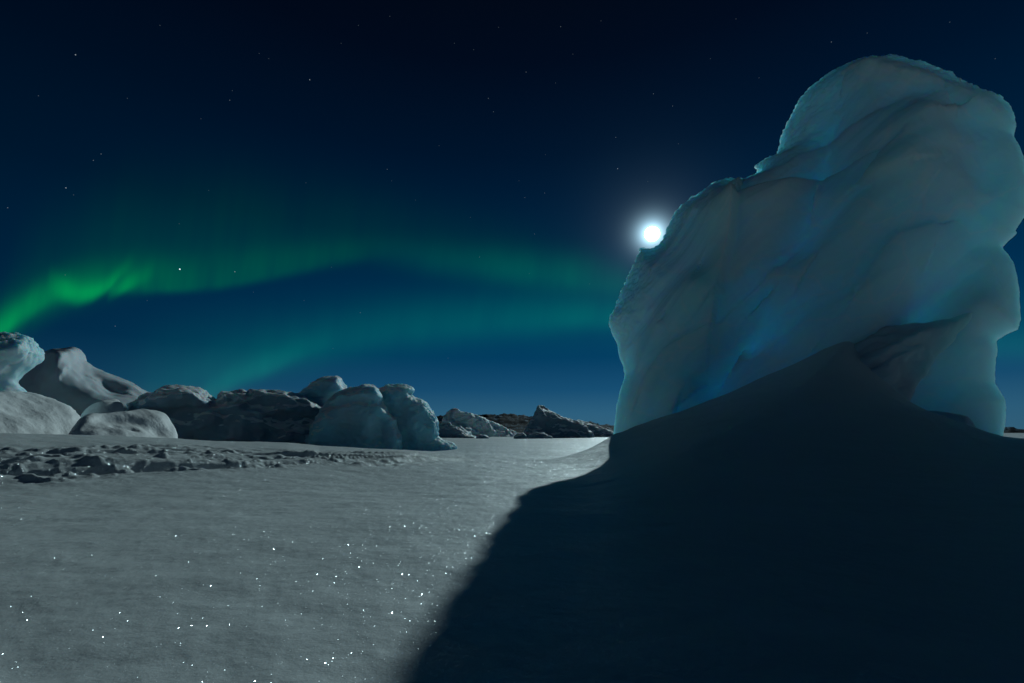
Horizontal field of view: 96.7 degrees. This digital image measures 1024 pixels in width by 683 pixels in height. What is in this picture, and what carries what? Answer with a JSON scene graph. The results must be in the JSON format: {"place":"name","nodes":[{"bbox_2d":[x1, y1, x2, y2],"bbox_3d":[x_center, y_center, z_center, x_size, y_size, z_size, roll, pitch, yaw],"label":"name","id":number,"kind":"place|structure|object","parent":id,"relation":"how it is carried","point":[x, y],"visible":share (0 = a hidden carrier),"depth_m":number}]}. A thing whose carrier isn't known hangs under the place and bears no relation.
{"place":"outdoors","nodes":[
{"label":"outdoors","id":0,"kind":"place"},
{"bbox_2d":[0,341,1023,682],"bbox_3d":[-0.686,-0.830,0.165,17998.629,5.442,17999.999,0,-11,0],"label":"snow ground","id":1,"kind":"structure","parent":0,"point":[840,513],"depth_m":4.58},
{"bbox_2d":[0,332,44,391],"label":"mushroom iceberg","id":2,"kind":"object","parent":1,"relation":"on","point":[21,355],"visible":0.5,"depth_m":24.43},
{"bbox_2d":[0,391,80,433],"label":"snow mound","id":3,"kind":"object","parent":1,"relation":"on","point":[27,413],"visible":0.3,"depth_m":23.03},
{"bbox_2d":[18,347,147,415],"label":"domed iceberg","id":4,"kind":"object","parent":1,"relation":"on","point":[73,378],"visible":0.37,"depth_m":34.00},
{"bbox_2d":[80,399,124,416],"bbox_3d":[-25.369,5.435,28.126,4.790,3.894,2.446,-11,-16,44],"label":"snow mound","id":5,"kind":"object","parent":1,"relation":"on","point":[109,405],"visible":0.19,"depth_m":28.12},
{"bbox_2d":[69,409,177,437],"bbox_3d":[-19.523,5.618,22.176,5.029,4.847,6.091,-4,-12,18],"label":"snow mound","id":6,"kind":"object","parent":1,"relation":"on","point":[145,423],"visible":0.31,"depth_m":22.70},
{"bbox_2d":[126,384,321,443],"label":"long iceberg","id":7,"kind":"object","parent":1,"relation":"on","point":[238,415],"visible":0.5,"depth_m":32.75},
{"bbox_2d":[298,376,346,405],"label":"peaked iceberg","id":8,"kind":"object","parent":1,"relation":"on","point":[321,391],"visible":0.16,"depth_m":39.95},
{"bbox_2d":[304,384,402,449],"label":"broad iceberg","id":9,"kind":"object","parent":1,"relation":"on","point":[360,416],"visible":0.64,"depth_m":34.33},
{"bbox_2d":[378,384,456,450],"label":"rounded iceberg","id":10,"kind":"object","parent":1,"relation":"on","point":[417,422],"visible":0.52,"depth_m":38.02},
{"bbox_2d":[438,422,474,437],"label":"pointed iceberg","id":11,"kind":"object","parent":1,"relation":"on","point":[447,430],"visible":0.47,"depth_m":94.84},
{"bbox_2d":[442,408,516,436],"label":"tilted iceberg","id":12,"kind":"object","parent":1,"relation":"on","point":[473,425],"visible":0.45,"depth_m":115.83},
{"bbox_2d":[476,434,488,438],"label":"ice lump","id":13,"kind":"object","parent":1,"relation":"on","point":[480,436],"visible":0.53,"depth_m":89.04},
{"bbox_2d":[514,432,526,438],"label":"ice lump","id":14,"kind":"object","parent":1,"relation":"on","point":[522,435],"visible":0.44,"depth_m":89.14},
{"bbox_2d":[528,432,553,438],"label":"ice lump","id":15,"kind":"object","parent":1,"relation":"on","point":[536,435],"visible":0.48,"depth_m":90.89},
{"bbox_2d":[523,405,593,437],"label":"wedge iceberg","id":16,"kind":"object","parent":1,"relation":"on","point":[545,420],"visible":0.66,"depth_m":105.47},
{"bbox_2d":[578,420,613,436],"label":"rough iceberg","id":17,"kind":"object","parent":1,"relation":"on","point":[597,431],"visible":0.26,"depth_m":117.15},
{"bbox_2d":[609,54,1023,435],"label":"iceberg","id":18,"kind":"object","parent":1,"relation":"on","point":[872,209],"visible":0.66,"depth_m":18.54},
{"bbox_2d":[930,411,975,427],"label":"ice block","id":19,"kind":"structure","parent":1,"relation":"on","point":[962,419],"depth_m":13.59},
{"bbox_2d":[0,0,1023,428],"label":"sky","id":20,"kind":"structure","parent":0,"point":[455,202]},
{"bbox_2d":[436,413,1023,432],"bbox_3d":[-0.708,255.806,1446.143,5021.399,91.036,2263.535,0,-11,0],"label":"hills","id":21,"kind":"structure","parent":0,"point":[517,424],"depth_m":1575.70}
]}

